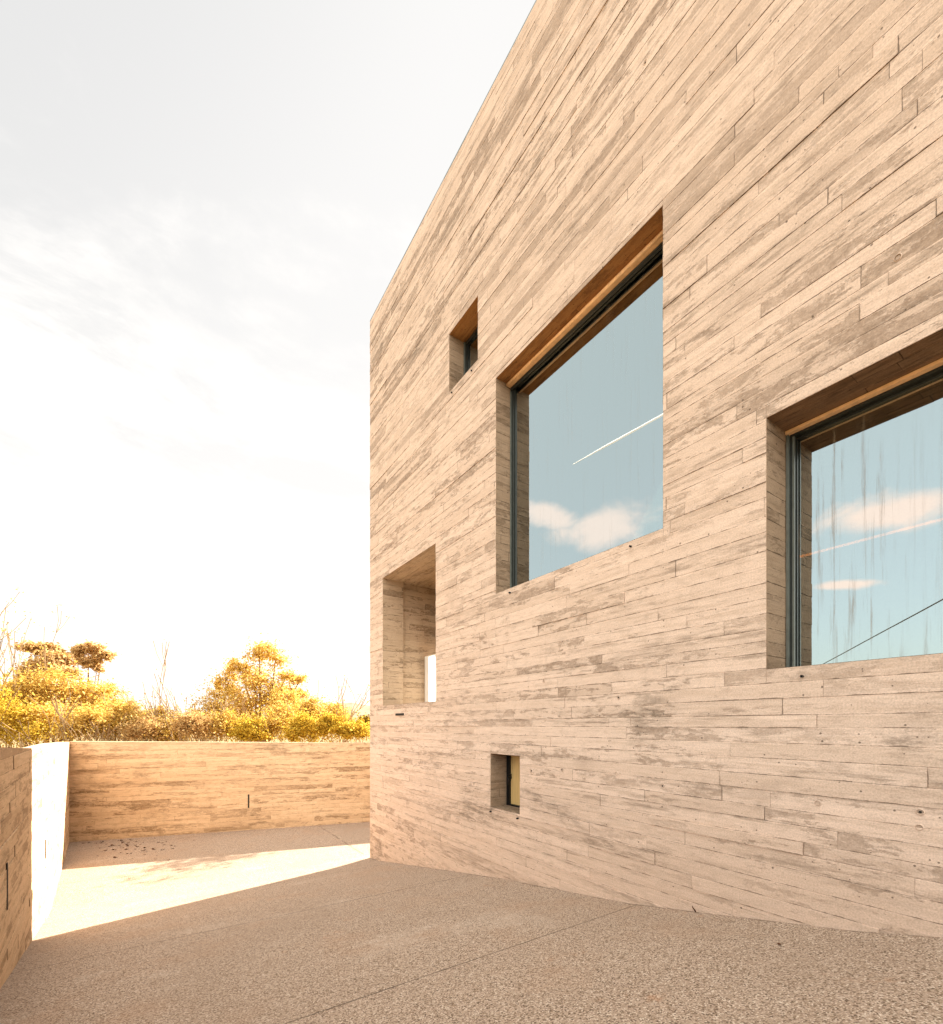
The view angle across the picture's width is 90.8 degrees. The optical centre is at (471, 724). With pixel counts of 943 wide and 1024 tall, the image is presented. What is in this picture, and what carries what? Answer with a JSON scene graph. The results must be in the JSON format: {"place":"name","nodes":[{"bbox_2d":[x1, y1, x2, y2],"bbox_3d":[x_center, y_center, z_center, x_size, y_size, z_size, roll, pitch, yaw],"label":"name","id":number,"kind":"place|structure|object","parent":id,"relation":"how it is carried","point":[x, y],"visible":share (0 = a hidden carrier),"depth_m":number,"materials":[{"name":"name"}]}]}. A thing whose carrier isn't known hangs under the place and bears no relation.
{"place":"outdoors","nodes":[
{"label":"outdoors","id":0,"kind":"place"},
{"bbox_2d":[0,728,369,747],"bbox_3d":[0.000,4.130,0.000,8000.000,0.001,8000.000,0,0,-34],"label":"ground","id":1,"kind":"structure","parent":0,"point":[278,740],"depth_m":122.76,"materials":[{"name":"yellow plant"}]},
{"bbox_2d":[0,685,67,747],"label":"leafy bush","id":2,"kind":"object","parent":1,"relation":"on","point":[10,712],"visible":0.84,"depth_m":17.52,"materials":[{"name":"yellow plant"}]},
{"bbox_2d":[0,589,80,747],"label":"bare shrub","id":3,"kind":"object","parent":1,"relation":"on","point":[12,654],"visible":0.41,"depth_m":19.04,"materials":[{"name":"brown plant"}]},
{"bbox_2d":[5,640,86,742],"bbox_3d":[-24.337,-0.403,26.668,4.822,9.086,3.084,0,0,-1],"label":"umbrella tree","id":4,"kind":"object","parent":1,"relation":"on","point":[30,646],"visible":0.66,"depth_m":26.43,"materials":[{"name":"yellow plant"}]},
{"bbox_2d":[0,651,122,745],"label":"dense tree","id":5,"kind":"object","parent":1,"relation":"on","point":[39,689],"visible":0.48,"depth_m":19.69,"materials":[{"name":"yellow plant"}]},
{"bbox_2d":[0,683,136,747],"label":"bare shrub","id":6,"kind":"object","parent":1,"relation":"on","point":[21,743],"visible":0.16,"depth_m":17.27,"materials":[{"name":"brown plant"}]},
{"bbox_2d":[27,698,130,740],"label":"leafy shrub","id":7,"kind":"object","parent":1,"relation":"on","point":[93,716],"visible":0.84,"depth_m":17.55,"materials":[{"name":"yellow plant"}]},
{"bbox_2d":[30,685,150,741],"bbox_3d":[-14.444,1.257,17.988,3.610,5.775,3.970,0,0,18],"label":"bare shrub","id":8,"kind":"object","parent":1,"relation":"on","point":[64,721],"visible":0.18,"depth_m":17.03,"materials":[{"name":"brown plant"}]},
{"bbox_2d":[66,639,121,693],"bbox_3d":[-23.825,-0.611,29.070,3.384,9.489,2.065,0,0,16],"label":"umbrella tree","id":9,"kind":"object","parent":1,"relation":"on","point":[93,650],"visible":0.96,"depth_m":28.75,"materials":[{"name":"brown plant"}]},
{"bbox_2d":[67,696,142,740],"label":"bare shrub","id":10,"kind":"object","parent":1,"relation":"on","point":[114,721],"visible":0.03,"depth_m":18.61,"materials":[{"name":"brown plant"}]},
{"bbox_2d":[84,676,133,739],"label":"leafy shrub","id":11,"kind":"object","parent":1,"relation":"on","point":[112,685],"visible":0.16,"depth_m":23.14,"materials":[{"name":"yellow plant"}]},
{"bbox_2d":[94,691,145,739],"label":"leafy shrub","id":12,"kind":"object","parent":1,"relation":"on","point":[121,710],"visible":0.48,"depth_m":18.84,"materials":[{"name":"yellow plant"}]},
{"bbox_2d":[88,694,152,717],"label":"leafy shrub","id":13,"kind":"object","parent":1,"relation":"on","point":[137,704],"visible":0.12,"depth_m":21.93,"materials":[{"name":"yellow plant"}]},
{"bbox_2d":[103,708,166,741],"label":"leafy shrub","id":14,"kind":"object","parent":1,"relation":"on","point":[138,728],"visible":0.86,"depth_m":18.11,"materials":[{"name":"yellow plant"}]},
{"bbox_2d":[87,685,196,741],"bbox_3d":[-13.674,1.213,19.442,3.498,5.877,3.137,0,0,24],"label":"bare shrub","id":15,"kind":"object","parent":1,"relation":"on","point":[150,712],"visible":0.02,"depth_m":19.79,"materials":[{"name":"brown plant"}]},
{"bbox_2d":[126,713,195,741],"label":"leafy shrub","id":16,"kind":"object","parent":1,"relation":"on","point":[167,732],"visible":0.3,"depth_m":18.73,"materials":[{"name":"yellow plant"}]},
{"bbox_2d":[140,699,191,740],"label":"leafy shrub","id":17,"kind":"object","parent":1,"relation":"on","point":[159,709],"visible":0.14,"depth_m":21.84,"materials":[{"name":"yellow plant"}]},
{"bbox_2d":[121,684,220,741],"bbox_3d":[-11.938,1.210,18.731,3.320,5.876,4.368,0,0,-22],"label":"bare shrub","id":18,"kind":"object","parent":1,"relation":"on","point":[161,723],"visible":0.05,"depth_m":18.64,"materials":[{"name":"brown plant"}]},
{"bbox_2d":[126,693,223,741],"bbox_3d":[-13.067,1.373,20.420,3.750,5.551,3.135,0,0,34],"label":"bare shrub","id":19,"kind":"object","parent":1,"relation":"on","point":[157,712],"visible":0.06,"depth_m":20.23,"materials":[{"name":"brown plant"}]},
{"bbox_2d":[160,700,225,741],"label":"leafy shrub","id":20,"kind":"object","parent":1,"relation":"on","point":[196,719],"visible":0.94,"depth_m":18.12,"materials":[{"name":"yellow plant"}]},
{"bbox_2d":[153,639,232,741],"bbox_3d":[-10.723,0.390,19.076,3.865,7.516,3.437,0,0,-34],"label":"bare shrub","id":21,"kind":"object","parent":1,"relation":"on","point":[164,664],"visible":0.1,"depth_m":18.27,"materials":[{"name":"brown plant"}]},
{"bbox_2d":[151,686,255,741],"bbox_3d":[-11.475,1.209,19.288,4.325,5.896,3.565,0,0,-34],"label":"bare shrub","id":22,"kind":"object","parent":1,"relation":"on","point":[242,703],"visible":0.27,"depth_m":19.01,"materials":[{"name":"brown plant"}]},
{"bbox_2d":[184,700,245,741],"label":"leafy shrub","id":23,"kind":"object","parent":1,"relation":"on","point":[223,718],"visible":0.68,"depth_m":18.89,"materials":[{"name":"yellow plant"}]},
{"bbox_2d":[181,677,249,741],"bbox_3d":[-12.188,0.838,22.002,3.299,6.593,3.069,0,0,-34],"label":"leafy shrub","id":24,"kind":"object","parent":1,"relation":"on","point":[216,705],"visible":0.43,"depth_m":21.84,"materials":[{"name":"yellow plant"}]},
{"bbox_2d":[215,701,278,741],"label":"leafy shrub","id":25,"kind":"object","parent":1,"relation":"on","point":[245,730],"visible":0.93,"depth_m":17.72,"materials":[{"name":"yellow plant"}]},
{"bbox_2d":[207,633,317,741],"bbox_3d":[-10.609,-0.301,23.840,5.014,8.890,4.915,0,0,-34],"label":"airy tree","id":26,"kind":"object","parent":1,"relation":"on","point":[269,651],"visible":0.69,"depth_m":23.81,"materials":[{"name":"yellow plant"}]},
{"bbox_2d":[248,694,308,741],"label":"leafy shrub","id":27,"kind":"object","parent":1,"relation":"on","point":[274,721],"visible":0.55,"depth_m":18.78,"materials":[{"name":"yellow plant"}]},
{"bbox_2d":[261,680,324,739],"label":"leafy shrub","id":28,"kind":"object","parent":1,"relation":"on","point":[292,694],"visible":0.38,"depth_m":21.70,"materials":[{"name":"yellow plant"}]},
{"bbox_2d":[272,703,330,741],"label":"leafy shrub","id":29,"kind":"object","parent":1,"relation":"on","point":[298,728],"visible":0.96,"depth_m":17.72,"materials":[{"name":"yellow plant"}]},
{"bbox_2d":[254,675,369,741],"bbox_3d":[-5.592,1.017,19.700,6.694,6.257,3.289,0,0,-10],"label":"bare shrub","id":30,"kind":"object","parent":1,"relation":"on","point":[343,700],"visible":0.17,"depth_m":19.36,"materials":[{"name":"brown plant"}]},
{"bbox_2d":[290,694,336,740],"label":"leafy shrub","id":31,"kind":"object","parent":1,"relation":"on","point":[308,705],"visible":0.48,"depth_m":20.79,"materials":[{"name":"yellow plant"}]},
{"bbox_2d":[310,708,351,741],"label":"leafy shrub","id":32,"kind":"object","parent":1,"relation":"on","point":[333,723],"visible":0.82,"depth_m":18.04,"materials":[{"name":"yellow plant"}]},
{"bbox_2d":[319,697,355,741],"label":"leafy shrub","id":33,"kind":"object","parent":1,"relation":"on","point":[334,710],"visible":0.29,"depth_m":21.80,"materials":[{"name":"yellow plant"}]},
{"bbox_2d":[336,714,369,741],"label":"leafy shrub","id":34,"kind":"object","parent":1,"relation":"on","point":[357,729],"visible":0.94,"depth_m":18.03,"materials":[{"name":"yellow plant"}]},
{"bbox_2d":[350,712,369,741],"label":"leafy shrub","id":35,"kind":"object","parent":1,"relation":"on","point":[366,718],"visible":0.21,"depth_m":20.81,"materials":[{"name":"yellow plant"}]},
{"bbox_2d":[0,0,535,722],"label":"sky","id":36,"kind":"structure","parent":0,"point":[209,209],"materials":[{"name":"white"}]},
{"bbox_2d":[238,702,369,719],"bbox_3d":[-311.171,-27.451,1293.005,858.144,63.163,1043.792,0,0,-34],"label":"distant hill","id":37,"kind":"structure","parent":0,"point":[364,709],"depth_m":1060.57,"materials":[{"name":"white"}]},
{"bbox_2d":[0,822,942,1023],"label":"forecourt","id":38,"kind":"structure","parent":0,"point":[328,924],"depth_m":3.95,"materials":[{"name":"beige concrete"}]},
{"bbox_2d":[0,742,69,988],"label":"courtyard wall","id":39,"kind":"structure","parent":38,"relation":"on","point":[34,812],"depth_m":5.69,"materials":[{"name":"concrete"}]},
{"bbox_2d":[69,741,369,841],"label":"courtyard wall","id":40,"kind":"structure","parent":38,"relation":"on","point":[126,789],"depth_m":13.94,"materials":[{"name":"concrete"}]},
{"bbox_2d":[370,0,942,936],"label":"concrete house","id":41,"kind":"structure","parent":38,"relation":"on","point":[656,470],"depth_m":4.54,"materials":[{"name":"beige concrete"}]},
{"bbox_2d":[464,327,477,374],"bbox_3d":[0.149,-6.327,7.970,0.118,1.005,0.874,0,0,-34],"label":"window","id":42,"kind":"structure","parent":41,"relation":"in","point":[471,345],"depth_m":8.21,"materials":[{"name":"black glass"}]},
{"bbox_2d":[506,755,519,807],"bbox_3d":[0.748,0.848,7.006,0.154,0.809,0.689,0,0,-34],"label":"window","id":43,"kind":"structure","parent":41,"relation":"in","point":[512,762],"depth_m":7.19,"materials":[{"name":"glass"}]},
{"bbox_2d":[506,230,662,587],"bbox_3d":[1.380,-3.599,5.998,0.195,3.235,2.794,0,0,-34],"label":"window","id":44,"kind":"structure","parent":41,"relation":"in","point":[586,411],"depth_m":5.85,"materials":[{"name":"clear glass"}]},
{"bbox_2d":[785,358,942,666],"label":"window","id":45,"kind":"structure","parent":41,"relation":"in","point":[864,475],"depth_m":3.66,"materials":[{"name":"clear glass"}]}
]}

